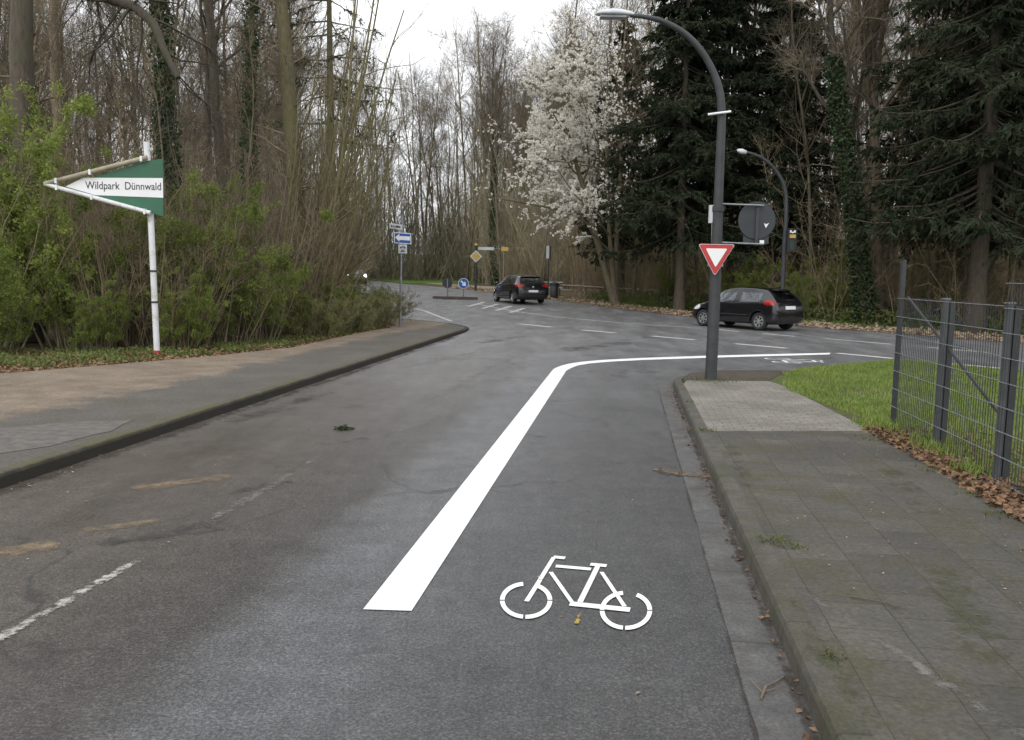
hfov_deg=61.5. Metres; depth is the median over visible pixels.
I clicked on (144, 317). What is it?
bare shrub
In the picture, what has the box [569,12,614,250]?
bare tree
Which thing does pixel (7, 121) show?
leafy shrub
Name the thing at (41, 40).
bare tree
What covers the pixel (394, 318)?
shrub
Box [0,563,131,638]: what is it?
worn centre line
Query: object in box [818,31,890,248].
bare tree
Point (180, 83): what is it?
bare tree
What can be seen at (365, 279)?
oncoming car
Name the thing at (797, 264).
leafy shrub
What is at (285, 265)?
leafy shrub
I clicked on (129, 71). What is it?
bare tree
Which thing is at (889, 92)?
bare tree
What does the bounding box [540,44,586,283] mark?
bare tree
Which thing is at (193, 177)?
leafy shrub
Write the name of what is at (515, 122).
bare tree
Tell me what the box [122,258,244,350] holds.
leafy shrub
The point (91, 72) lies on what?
bare tree
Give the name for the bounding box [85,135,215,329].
bare shrub
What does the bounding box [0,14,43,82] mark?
bare tree
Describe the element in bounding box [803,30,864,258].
bare tree
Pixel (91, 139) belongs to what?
bare sapling
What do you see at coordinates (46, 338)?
bare shrub
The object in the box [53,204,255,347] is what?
bare shrub
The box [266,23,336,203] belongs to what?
bare tree
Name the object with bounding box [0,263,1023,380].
ground
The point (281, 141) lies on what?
bare sapling
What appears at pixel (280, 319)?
leafy shrub
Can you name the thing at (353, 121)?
leaning shrub
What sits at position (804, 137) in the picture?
bare tree
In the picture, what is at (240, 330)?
bare shrub
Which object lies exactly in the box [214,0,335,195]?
bare tree
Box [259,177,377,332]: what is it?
bare shrub
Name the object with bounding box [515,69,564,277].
bare tree
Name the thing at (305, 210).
bare shrub
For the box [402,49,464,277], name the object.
bare tree
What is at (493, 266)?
ivy clad tree
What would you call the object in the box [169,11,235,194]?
bare tree
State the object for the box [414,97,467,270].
bare tree
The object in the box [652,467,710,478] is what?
fallen twig
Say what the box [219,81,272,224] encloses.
bare sapling
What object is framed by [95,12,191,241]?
bare sapling
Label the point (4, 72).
bare tree
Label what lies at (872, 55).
forked tree
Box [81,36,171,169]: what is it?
bare sapling
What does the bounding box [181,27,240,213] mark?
bare tree
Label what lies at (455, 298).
traffic island
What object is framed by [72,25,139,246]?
bare sapling
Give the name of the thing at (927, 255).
bare tree
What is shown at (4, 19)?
bare tree
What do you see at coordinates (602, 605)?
bicycle road marking
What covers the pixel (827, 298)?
leafy shrub
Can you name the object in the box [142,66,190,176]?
bare tree
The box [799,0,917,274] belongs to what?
bare tree
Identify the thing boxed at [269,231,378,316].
bare shrub
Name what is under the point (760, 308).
car
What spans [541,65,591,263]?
bare tree
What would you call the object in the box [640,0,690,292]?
bare tree
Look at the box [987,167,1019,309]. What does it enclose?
bare sapling
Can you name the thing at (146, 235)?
bare shrub
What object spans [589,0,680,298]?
bare tree
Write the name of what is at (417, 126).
bare tree
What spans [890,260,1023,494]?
fence
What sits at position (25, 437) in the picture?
mended patch
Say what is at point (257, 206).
bare shrub
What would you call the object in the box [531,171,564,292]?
bare sapling
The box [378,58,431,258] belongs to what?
bare tree
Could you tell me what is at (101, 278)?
bare shrub
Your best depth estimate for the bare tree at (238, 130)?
62.18 m
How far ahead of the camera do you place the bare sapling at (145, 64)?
25.23 m
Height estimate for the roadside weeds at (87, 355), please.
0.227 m
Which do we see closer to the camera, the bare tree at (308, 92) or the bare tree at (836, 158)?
the bare tree at (836, 158)
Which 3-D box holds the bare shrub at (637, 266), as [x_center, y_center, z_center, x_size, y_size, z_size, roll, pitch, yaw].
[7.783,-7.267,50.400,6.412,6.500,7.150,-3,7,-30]
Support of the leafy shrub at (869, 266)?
on the ground at (50, 335)
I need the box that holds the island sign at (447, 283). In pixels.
[442,278,451,295]
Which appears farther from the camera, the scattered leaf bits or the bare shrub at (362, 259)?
the bare shrub at (362, 259)
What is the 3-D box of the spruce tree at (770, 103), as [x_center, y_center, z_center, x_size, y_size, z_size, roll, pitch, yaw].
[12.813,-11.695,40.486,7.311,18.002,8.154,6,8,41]
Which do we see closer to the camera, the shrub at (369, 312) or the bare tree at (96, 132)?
the shrub at (369, 312)
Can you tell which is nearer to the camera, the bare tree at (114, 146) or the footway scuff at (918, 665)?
the footway scuff at (918, 665)
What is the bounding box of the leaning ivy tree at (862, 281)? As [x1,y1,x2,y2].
[767,0,911,323]
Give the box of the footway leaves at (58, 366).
[0,323,395,372]
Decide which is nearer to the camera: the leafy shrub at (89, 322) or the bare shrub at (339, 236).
the leafy shrub at (89, 322)
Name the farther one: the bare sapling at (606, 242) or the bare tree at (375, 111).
the bare tree at (375, 111)
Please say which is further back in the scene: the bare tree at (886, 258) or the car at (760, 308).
the bare tree at (886, 258)
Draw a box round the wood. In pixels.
[3,14,1022,288]
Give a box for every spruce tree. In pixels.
[568,18,671,293]
[592,0,780,310]
[625,0,829,298]
[693,0,866,288]
[834,0,1023,332]
[845,0,1023,305]
[962,59,1023,257]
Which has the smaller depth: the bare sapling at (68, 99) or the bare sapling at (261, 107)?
the bare sapling at (261, 107)
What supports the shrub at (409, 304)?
on the ground at (50, 335)
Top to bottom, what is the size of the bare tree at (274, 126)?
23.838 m
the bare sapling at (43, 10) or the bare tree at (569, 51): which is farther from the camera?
the bare tree at (569, 51)
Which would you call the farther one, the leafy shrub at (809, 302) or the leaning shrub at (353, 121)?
the leafy shrub at (809, 302)
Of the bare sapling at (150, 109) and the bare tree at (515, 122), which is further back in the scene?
the bare tree at (515, 122)
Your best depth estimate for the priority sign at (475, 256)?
61.87 m
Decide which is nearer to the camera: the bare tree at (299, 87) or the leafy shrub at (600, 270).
the leafy shrub at (600, 270)
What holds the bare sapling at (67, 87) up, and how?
on the ground at (50, 335)
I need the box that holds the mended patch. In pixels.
[0,419,133,452]
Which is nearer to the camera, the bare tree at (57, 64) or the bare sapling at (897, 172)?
the bare tree at (57, 64)
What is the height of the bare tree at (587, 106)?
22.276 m
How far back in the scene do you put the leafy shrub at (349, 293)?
23.92 m
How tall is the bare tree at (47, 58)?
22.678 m
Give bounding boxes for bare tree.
[0,0,9,147]
[0,0,42,120]
[0,0,60,146]
[0,0,80,128]
[0,0,85,203]
[0,0,90,328]
[0,0,254,341]
[0,2,91,82]
[0,2,98,188]
[0,4,72,160]
[0,5,45,63]
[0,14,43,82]
[1,0,146,239]
[34,0,115,195]
[36,0,134,236]
[40,37,113,178]
[42,3,117,154]
[44,18,102,166]
[62,4,148,221]
[68,0,196,223]
[73,51,133,175]
[74,3,151,163]
[86,3,196,159]
[92,95,131,206]
[98,6,153,157]
[99,0,231,165]
[105,0,206,190]
[128,4,221,186]
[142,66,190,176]
[149,0,269,201]
[166,0,245,205]
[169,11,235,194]
[170,0,294,228]
[174,76,214,185]
[175,0,266,255]
[176,37,230,169]
[177,38,221,217]
[178,0,272,181]
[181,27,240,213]
[195,0,321,204]
[198,7,278,200]
[203,0,317,205]
[212,60,267,183]
[213,57,280,188]
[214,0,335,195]
[219,0,358,221]
[221,0,353,241]
[224,40,272,186]
[230,20,317,224]
[240,0,344,240]
[257,0,337,154]
[258,0,415,248]
[258,60,312,206]
[258,64,283,173]
[259,26,303,190]
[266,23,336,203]
[274,25,357,207]
[295,76,339,202]
[301,75,346,193]
[310,28,380,164]
[312,29,380,179]
[315,13,397,255]
[338,44,410,259]
[359,115,403,272]
[365,108,408,266]
[366,109,409,260]
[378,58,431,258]
[385,64,446,233]
[395,49,456,278]
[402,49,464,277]
[406,82,467,277]
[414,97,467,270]
[422,3,488,272]
[422,82,475,226]
[423,0,525,272]
[444,86,487,206]
[450,24,524,279]
[451,9,530,282]
[453,78,508,193]
[455,1,556,223]
[456,81,515,181]
[459,50,516,281]
[485,61,537,221]
[485,102,527,235]
[495,62,536,244]
[496,30,572,274]
[500,71,539,219]
[502,84,550,201]
[503,57,559,260]
[503,98,553,238]
[511,21,594,277]
[515,0,615,281]
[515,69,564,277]
[519,30,575,220]
[533,0,605,224]
[535,49,580,227]
[539,24,607,254]
[540,36,594,121]
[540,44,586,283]
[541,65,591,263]
[545,0,632,290]
[549,0,651,292]
[551,40,613,162]
[555,9,628,288]
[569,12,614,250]
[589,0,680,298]
[609,0,681,293]
[613,0,658,277]
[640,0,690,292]
[675,3,768,288]
[705,0,814,270]
[737,0,817,206]
[737,0,817,271]
[740,4,853,205]
[759,0,867,317]
[777,0,892,252]
[780,1,850,274]
[789,98,830,267]
[799,0,914,300]
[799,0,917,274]
[799,98,864,238]
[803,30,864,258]
[807,1,888,258]
[810,71,865,263]
[815,0,913,282]
[817,0,954,307]
[818,2,912,271]
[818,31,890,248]
[826,1,905,220]
[849,0,936,308]
[849,25,904,210]
[853,52,898,177]
[859,4,928,304]
[878,0,983,311]
[878,2,920,177]
[882,9,949,274]
[884,0,955,308]
[901,2,1023,301]
[917,0,1021,297]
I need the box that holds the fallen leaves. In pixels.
[859,424,1023,521]
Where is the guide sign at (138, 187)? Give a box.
[43,142,163,355]
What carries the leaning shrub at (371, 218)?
on the ground at (50, 335)
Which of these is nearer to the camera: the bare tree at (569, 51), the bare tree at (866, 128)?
the bare tree at (866, 128)
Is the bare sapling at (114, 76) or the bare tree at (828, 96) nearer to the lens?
the bare sapling at (114, 76)
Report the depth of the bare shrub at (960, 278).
36.15 m
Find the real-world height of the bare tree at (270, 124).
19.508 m
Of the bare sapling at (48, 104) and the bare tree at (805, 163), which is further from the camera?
the bare tree at (805, 163)
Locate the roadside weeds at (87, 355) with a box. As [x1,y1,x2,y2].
[0,320,385,369]
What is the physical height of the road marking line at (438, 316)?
0.087 m
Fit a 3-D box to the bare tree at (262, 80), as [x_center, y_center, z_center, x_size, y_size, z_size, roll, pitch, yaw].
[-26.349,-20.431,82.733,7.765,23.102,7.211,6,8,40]
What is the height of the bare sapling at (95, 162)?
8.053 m
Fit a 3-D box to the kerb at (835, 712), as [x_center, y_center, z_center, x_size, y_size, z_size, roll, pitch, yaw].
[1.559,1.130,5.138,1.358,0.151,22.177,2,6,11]
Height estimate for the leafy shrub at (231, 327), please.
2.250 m
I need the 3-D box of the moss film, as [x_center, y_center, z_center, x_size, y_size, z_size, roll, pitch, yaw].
[2.230,1.162,4.247,0.600,0.001,1.868,3,6,15]
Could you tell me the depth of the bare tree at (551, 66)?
92.18 m
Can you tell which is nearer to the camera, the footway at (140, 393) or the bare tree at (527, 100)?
the footway at (140, 393)
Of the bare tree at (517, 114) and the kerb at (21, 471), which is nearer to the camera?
the kerb at (21, 471)
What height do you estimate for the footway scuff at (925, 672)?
0.001 m
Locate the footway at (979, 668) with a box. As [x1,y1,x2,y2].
[709,431,1023,739]
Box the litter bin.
[549,282,558,297]
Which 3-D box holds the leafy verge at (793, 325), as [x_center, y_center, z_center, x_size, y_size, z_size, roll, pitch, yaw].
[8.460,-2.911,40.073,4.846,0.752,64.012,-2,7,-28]
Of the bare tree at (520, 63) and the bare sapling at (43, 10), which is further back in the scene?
the bare tree at (520, 63)
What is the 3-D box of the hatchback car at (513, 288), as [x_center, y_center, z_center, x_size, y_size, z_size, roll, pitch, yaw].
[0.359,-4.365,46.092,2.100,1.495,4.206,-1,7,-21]
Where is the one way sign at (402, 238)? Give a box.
[389,214,410,326]
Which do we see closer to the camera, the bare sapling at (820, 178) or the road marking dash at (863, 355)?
the road marking dash at (863, 355)
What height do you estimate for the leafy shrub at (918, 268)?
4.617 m
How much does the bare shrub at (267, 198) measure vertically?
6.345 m
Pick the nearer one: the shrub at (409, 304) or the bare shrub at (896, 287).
the shrub at (409, 304)
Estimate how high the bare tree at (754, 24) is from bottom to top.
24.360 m
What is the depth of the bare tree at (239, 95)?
47.31 m
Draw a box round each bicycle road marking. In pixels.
[500,556,651,629]
[764,358,822,362]
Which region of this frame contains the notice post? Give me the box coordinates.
[546,246,550,294]
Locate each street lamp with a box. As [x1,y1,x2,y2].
[595,8,775,380]
[737,149,796,288]
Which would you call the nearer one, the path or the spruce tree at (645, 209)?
the spruce tree at (645, 209)
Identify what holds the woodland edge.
on the ground at (50, 335)
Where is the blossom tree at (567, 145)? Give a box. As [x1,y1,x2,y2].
[462,0,684,304]
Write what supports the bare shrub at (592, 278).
on the ground at (50, 335)
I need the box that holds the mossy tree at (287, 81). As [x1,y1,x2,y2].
[237,0,352,330]
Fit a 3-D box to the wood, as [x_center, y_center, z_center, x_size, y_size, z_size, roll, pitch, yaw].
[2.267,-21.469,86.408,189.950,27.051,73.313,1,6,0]
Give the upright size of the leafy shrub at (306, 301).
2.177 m
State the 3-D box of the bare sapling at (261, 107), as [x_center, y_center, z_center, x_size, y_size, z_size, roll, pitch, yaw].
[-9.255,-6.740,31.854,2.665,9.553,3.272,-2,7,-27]
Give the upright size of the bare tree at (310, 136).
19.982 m
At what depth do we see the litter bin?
50.78 m
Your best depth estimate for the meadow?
85.36 m
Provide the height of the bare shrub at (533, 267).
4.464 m
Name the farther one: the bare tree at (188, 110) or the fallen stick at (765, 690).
the bare tree at (188, 110)
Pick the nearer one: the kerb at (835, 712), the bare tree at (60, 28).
the kerb at (835, 712)
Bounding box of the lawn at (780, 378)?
[769,363,1023,483]
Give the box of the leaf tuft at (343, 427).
[333,424,355,430]
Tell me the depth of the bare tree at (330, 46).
30.40 m
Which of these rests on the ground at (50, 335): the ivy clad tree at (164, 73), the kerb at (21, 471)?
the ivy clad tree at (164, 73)
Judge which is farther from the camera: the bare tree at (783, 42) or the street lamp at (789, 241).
the bare tree at (783, 42)
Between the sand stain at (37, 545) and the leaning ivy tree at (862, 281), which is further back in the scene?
the leaning ivy tree at (862, 281)
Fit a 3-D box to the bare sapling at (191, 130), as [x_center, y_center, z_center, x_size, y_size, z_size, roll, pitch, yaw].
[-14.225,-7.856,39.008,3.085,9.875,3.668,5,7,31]
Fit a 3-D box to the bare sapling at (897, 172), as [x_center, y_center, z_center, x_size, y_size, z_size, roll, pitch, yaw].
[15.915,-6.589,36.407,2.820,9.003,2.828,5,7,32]
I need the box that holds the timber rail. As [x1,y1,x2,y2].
[559,284,658,296]
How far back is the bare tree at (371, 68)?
77.32 m
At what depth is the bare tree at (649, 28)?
46.29 m
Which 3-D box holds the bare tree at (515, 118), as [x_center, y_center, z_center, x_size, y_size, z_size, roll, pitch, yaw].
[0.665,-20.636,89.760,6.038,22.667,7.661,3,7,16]
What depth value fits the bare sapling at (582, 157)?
55.71 m
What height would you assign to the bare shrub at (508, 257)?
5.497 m
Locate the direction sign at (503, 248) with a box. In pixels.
[478,246,508,278]
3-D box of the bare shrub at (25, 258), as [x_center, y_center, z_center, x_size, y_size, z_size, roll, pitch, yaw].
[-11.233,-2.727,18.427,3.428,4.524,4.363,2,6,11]
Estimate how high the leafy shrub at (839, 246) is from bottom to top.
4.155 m
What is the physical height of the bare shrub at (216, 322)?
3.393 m
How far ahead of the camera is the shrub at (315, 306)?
21.99 m
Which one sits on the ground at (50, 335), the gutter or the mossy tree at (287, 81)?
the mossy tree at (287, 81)
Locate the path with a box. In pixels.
[425,283,694,292]
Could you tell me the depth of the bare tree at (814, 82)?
46.45 m
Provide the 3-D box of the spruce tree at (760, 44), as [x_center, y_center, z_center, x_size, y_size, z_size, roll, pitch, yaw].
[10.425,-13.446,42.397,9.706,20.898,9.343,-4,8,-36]
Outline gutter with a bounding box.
[656,379,820,739]
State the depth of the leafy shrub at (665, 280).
46.55 m
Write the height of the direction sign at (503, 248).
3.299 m
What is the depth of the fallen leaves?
7.13 m
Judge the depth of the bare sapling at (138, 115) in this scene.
26.51 m
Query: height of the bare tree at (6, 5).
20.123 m
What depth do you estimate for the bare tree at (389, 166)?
93.02 m
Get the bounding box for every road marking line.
[364,353,829,610]
[425,311,451,320]
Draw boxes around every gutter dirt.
[19,338,451,485]
[658,390,758,739]
[674,395,817,739]
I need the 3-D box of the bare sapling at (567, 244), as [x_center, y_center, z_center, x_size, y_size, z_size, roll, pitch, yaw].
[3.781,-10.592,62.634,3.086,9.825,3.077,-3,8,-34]
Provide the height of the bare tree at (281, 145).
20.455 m
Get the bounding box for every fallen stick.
[751,676,784,699]
[850,596,904,608]
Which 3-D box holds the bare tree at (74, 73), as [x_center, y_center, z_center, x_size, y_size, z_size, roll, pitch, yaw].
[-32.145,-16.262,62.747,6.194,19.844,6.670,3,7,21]
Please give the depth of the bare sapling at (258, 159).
39.03 m
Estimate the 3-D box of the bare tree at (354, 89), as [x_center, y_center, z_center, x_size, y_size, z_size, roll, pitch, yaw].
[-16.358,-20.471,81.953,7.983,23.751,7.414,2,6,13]
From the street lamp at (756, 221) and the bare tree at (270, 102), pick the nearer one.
the street lamp at (756, 221)
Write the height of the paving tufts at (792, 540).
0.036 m
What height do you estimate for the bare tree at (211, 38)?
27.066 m
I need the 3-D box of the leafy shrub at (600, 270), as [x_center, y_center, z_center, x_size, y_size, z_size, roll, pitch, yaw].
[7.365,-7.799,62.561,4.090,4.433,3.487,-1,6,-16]
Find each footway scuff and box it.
[888,646,948,684]
[919,668,1019,733]
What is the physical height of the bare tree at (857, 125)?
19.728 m
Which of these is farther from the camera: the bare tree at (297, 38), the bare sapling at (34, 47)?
the bare tree at (297, 38)
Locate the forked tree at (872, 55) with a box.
[769,0,967,317]
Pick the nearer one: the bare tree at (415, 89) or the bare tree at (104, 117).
the bare tree at (104, 117)
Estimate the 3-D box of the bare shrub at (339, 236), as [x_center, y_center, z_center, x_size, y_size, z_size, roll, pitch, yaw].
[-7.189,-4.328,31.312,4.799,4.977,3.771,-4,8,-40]
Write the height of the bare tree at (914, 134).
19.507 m
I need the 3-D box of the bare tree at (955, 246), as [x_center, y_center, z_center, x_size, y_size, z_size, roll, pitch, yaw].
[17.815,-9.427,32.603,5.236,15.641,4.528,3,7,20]
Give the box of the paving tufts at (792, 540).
[683,377,1010,663]
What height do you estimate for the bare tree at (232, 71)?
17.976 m
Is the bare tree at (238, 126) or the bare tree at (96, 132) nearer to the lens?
the bare tree at (96, 132)
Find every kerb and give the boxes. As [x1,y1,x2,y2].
[0,318,468,488]
[673,375,874,739]
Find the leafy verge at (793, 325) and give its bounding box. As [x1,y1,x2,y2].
[457,287,1023,343]
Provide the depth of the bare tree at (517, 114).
89.90 m
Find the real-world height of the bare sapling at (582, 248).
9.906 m
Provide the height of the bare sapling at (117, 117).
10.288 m
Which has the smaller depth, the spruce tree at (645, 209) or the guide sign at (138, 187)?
the guide sign at (138, 187)
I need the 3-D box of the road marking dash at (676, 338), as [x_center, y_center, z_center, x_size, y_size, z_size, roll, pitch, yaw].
[4.656,-0.928,24.842,0.240,0.001,1.638,-4,8,-38]
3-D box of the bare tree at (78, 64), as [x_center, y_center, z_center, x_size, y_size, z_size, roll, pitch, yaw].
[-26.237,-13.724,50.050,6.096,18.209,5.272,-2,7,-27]
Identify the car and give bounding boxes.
[352,267,366,283]
[493,275,547,302]
[692,287,802,329]
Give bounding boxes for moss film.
[939,581,984,630]
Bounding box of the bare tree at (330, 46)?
[258,0,415,248]
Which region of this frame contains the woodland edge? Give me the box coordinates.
[588,298,1023,329]
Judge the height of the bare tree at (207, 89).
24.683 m
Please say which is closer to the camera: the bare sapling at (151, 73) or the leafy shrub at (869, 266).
the bare sapling at (151, 73)
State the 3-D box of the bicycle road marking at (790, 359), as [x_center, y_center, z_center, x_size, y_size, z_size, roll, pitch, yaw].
[6.073,-0.198,18.378,1.262,0.002,1.148,1,6,0]
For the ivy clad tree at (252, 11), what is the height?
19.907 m
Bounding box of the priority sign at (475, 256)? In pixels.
[470,243,481,290]
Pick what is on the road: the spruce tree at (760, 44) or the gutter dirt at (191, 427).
the gutter dirt at (191, 427)
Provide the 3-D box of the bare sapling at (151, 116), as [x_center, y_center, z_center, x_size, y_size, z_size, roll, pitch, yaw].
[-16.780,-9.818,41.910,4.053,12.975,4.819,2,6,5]
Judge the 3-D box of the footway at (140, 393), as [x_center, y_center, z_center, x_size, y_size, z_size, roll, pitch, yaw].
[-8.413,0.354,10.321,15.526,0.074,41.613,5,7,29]
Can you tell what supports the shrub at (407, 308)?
on the ground at (50, 335)
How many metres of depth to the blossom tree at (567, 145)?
42.95 m
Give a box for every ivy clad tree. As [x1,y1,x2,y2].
[119,0,202,331]
[200,0,310,275]
[466,16,529,284]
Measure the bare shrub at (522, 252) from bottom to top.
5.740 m
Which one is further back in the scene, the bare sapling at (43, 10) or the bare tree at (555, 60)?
the bare tree at (555, 60)
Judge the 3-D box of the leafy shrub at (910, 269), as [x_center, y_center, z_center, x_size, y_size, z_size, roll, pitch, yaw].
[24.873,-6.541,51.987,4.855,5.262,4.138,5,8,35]
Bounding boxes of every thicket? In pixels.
[0,74,400,334]
[76,97,771,290]
[534,138,1023,330]
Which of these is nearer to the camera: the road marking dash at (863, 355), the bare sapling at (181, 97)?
the road marking dash at (863, 355)
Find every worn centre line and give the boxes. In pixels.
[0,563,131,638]
[216,478,283,515]
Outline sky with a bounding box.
[0,0,961,262]
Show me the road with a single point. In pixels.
(238, 618)
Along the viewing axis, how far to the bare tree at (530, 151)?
78.21 m
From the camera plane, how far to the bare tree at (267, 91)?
54.52 m
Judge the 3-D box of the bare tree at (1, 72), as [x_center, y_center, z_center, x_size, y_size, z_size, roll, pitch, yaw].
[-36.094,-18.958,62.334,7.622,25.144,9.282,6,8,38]
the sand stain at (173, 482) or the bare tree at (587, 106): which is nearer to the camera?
the sand stain at (173, 482)
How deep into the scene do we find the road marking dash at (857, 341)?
24.71 m
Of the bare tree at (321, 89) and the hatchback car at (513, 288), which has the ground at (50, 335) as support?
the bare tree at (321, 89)
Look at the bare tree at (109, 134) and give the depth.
60.00 m
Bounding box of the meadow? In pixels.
[369,273,480,282]
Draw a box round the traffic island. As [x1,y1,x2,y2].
[433,296,477,299]
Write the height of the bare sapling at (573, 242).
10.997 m
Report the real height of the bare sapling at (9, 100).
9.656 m
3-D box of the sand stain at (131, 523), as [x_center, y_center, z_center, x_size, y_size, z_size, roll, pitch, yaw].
[-2.594,1.035,5.726,0.652,0.001,0.250,-3,7,-32]
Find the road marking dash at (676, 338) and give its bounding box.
[653,336,695,339]
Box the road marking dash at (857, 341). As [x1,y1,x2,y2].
[822,338,885,343]
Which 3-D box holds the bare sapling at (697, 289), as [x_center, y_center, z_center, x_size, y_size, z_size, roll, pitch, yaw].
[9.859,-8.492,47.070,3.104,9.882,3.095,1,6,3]
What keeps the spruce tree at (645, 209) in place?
on the ground at (50, 335)
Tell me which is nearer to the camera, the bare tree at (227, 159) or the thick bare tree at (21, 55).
the thick bare tree at (21, 55)
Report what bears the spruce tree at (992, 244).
on the ground at (50, 335)
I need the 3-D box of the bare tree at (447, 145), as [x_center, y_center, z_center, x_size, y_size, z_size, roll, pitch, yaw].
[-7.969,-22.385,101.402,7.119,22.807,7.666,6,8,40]
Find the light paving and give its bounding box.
[684,380,868,430]
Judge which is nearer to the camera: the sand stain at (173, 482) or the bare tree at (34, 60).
the sand stain at (173, 482)
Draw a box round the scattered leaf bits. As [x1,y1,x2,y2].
[19,341,1006,693]
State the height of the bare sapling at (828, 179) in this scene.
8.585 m
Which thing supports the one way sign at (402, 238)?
on the ground at (50, 335)
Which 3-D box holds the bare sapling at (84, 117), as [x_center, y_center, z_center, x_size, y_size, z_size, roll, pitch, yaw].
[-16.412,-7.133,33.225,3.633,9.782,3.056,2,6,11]
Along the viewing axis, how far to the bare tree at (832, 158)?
45.09 m
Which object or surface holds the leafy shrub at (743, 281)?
on the woodland edge
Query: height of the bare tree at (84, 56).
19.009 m
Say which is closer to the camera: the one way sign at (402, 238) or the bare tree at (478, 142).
the one way sign at (402, 238)
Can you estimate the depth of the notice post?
54.47 m
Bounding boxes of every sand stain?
[0,542,55,553]
[92,520,154,529]
[135,475,227,487]
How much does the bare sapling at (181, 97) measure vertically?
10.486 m
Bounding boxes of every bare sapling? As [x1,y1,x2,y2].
[0,0,100,184]
[0,68,65,161]
[6,29,118,332]
[8,0,85,204]
[33,27,111,224]
[34,41,110,198]
[36,84,63,128]
[41,57,114,230]
[59,0,235,220]
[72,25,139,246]
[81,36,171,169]
[82,140,106,226]
[87,75,144,241]
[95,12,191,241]
[105,78,186,214]
[108,0,220,338]
[127,52,198,176]
[132,36,189,195]
[133,65,172,211]
[155,100,219,223]
[177,25,282,226]
[177,87,215,213]
[178,92,210,218]
[185,0,300,281]
[219,77,283,207]
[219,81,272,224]
[222,102,256,210]
[226,59,284,230]
[238,134,271,209]
[255,83,317,222]
[305,80,385,272]
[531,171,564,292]
[540,166,564,281]
[542,160,581,291]
[553,123,588,295]
[565,161,593,294]
[579,152,612,283]
[597,188,623,298]
[669,182,709,294]
[749,129,797,287]
[792,136,839,289]
[797,138,835,270]
[837,164,884,301]
[865,109,918,264]
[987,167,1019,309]
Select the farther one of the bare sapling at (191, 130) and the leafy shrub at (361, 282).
the bare sapling at (191, 130)
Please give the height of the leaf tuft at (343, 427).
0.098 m
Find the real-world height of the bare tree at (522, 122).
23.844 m
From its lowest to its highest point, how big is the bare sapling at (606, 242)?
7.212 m
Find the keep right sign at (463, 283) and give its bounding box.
[458,278,468,296]
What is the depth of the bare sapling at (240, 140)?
42.08 m
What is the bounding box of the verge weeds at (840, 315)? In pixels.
[587,290,1023,334]
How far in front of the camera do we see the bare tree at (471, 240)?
80.07 m
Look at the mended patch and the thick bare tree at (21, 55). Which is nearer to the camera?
the mended patch
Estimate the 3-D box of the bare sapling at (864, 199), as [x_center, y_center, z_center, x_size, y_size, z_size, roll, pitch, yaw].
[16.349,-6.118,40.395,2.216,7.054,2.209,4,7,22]
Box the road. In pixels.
[0,280,1023,739]
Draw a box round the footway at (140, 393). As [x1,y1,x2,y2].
[0,319,464,467]
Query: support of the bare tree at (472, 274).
on the ground at (50, 335)
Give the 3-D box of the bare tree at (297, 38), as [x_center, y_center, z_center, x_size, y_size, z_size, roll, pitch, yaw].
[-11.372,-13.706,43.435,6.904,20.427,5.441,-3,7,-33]
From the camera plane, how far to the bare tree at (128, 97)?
57.72 m
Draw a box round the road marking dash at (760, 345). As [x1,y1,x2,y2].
[737,343,783,347]
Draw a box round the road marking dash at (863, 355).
[837,353,890,358]
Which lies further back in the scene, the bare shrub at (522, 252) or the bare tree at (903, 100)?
the bare shrub at (522, 252)
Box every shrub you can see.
[0,79,104,349]
[0,84,78,323]
[0,136,228,347]
[0,143,172,349]
[0,166,74,346]
[0,253,76,354]
[15,112,299,343]
[23,141,269,344]
[25,265,149,350]
[38,124,196,348]
[46,86,323,336]
[48,196,218,348]
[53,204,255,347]
[78,171,334,344]
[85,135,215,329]
[101,207,259,348]
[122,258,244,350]
[131,152,282,342]
[152,134,392,335]
[166,250,300,344]
[171,140,340,342]
[181,139,356,332]
[182,161,322,245]
[182,161,356,339]
[217,152,369,269]
[233,246,308,338]
[244,0,435,333]
[250,211,383,336]
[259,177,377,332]
[263,198,367,274]
[267,26,454,283]
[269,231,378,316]
[271,285,364,337]
[276,228,377,290]
[279,259,346,334]
[289,266,361,329]
[299,260,364,324]
[307,282,397,333]
[327,284,402,329]
[347,283,409,326]
[349,283,415,324]
[356,283,422,322]
[482,223,540,280]
[502,231,560,274]
[511,241,554,278]
[577,253,609,297]
[579,213,674,297]
[590,250,632,282]
[649,255,698,302]
[688,259,723,295]
[692,256,771,296]
[721,213,824,285]
[727,250,807,291]
[729,245,787,288]
[774,256,849,319]
[778,244,852,314]
[803,232,870,306]
[831,257,897,309]
[886,258,914,310]
[888,244,951,305]
[901,221,995,310]
[906,259,967,312]
[916,250,998,310]
[966,259,1022,311]
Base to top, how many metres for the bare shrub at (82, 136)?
5.642 m
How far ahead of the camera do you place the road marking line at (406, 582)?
6.17 m
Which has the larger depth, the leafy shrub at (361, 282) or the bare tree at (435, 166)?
the bare tree at (435, 166)
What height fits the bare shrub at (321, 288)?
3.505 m
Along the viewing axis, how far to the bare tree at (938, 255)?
40.99 m
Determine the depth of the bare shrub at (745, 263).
42.45 m
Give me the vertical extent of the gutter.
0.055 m

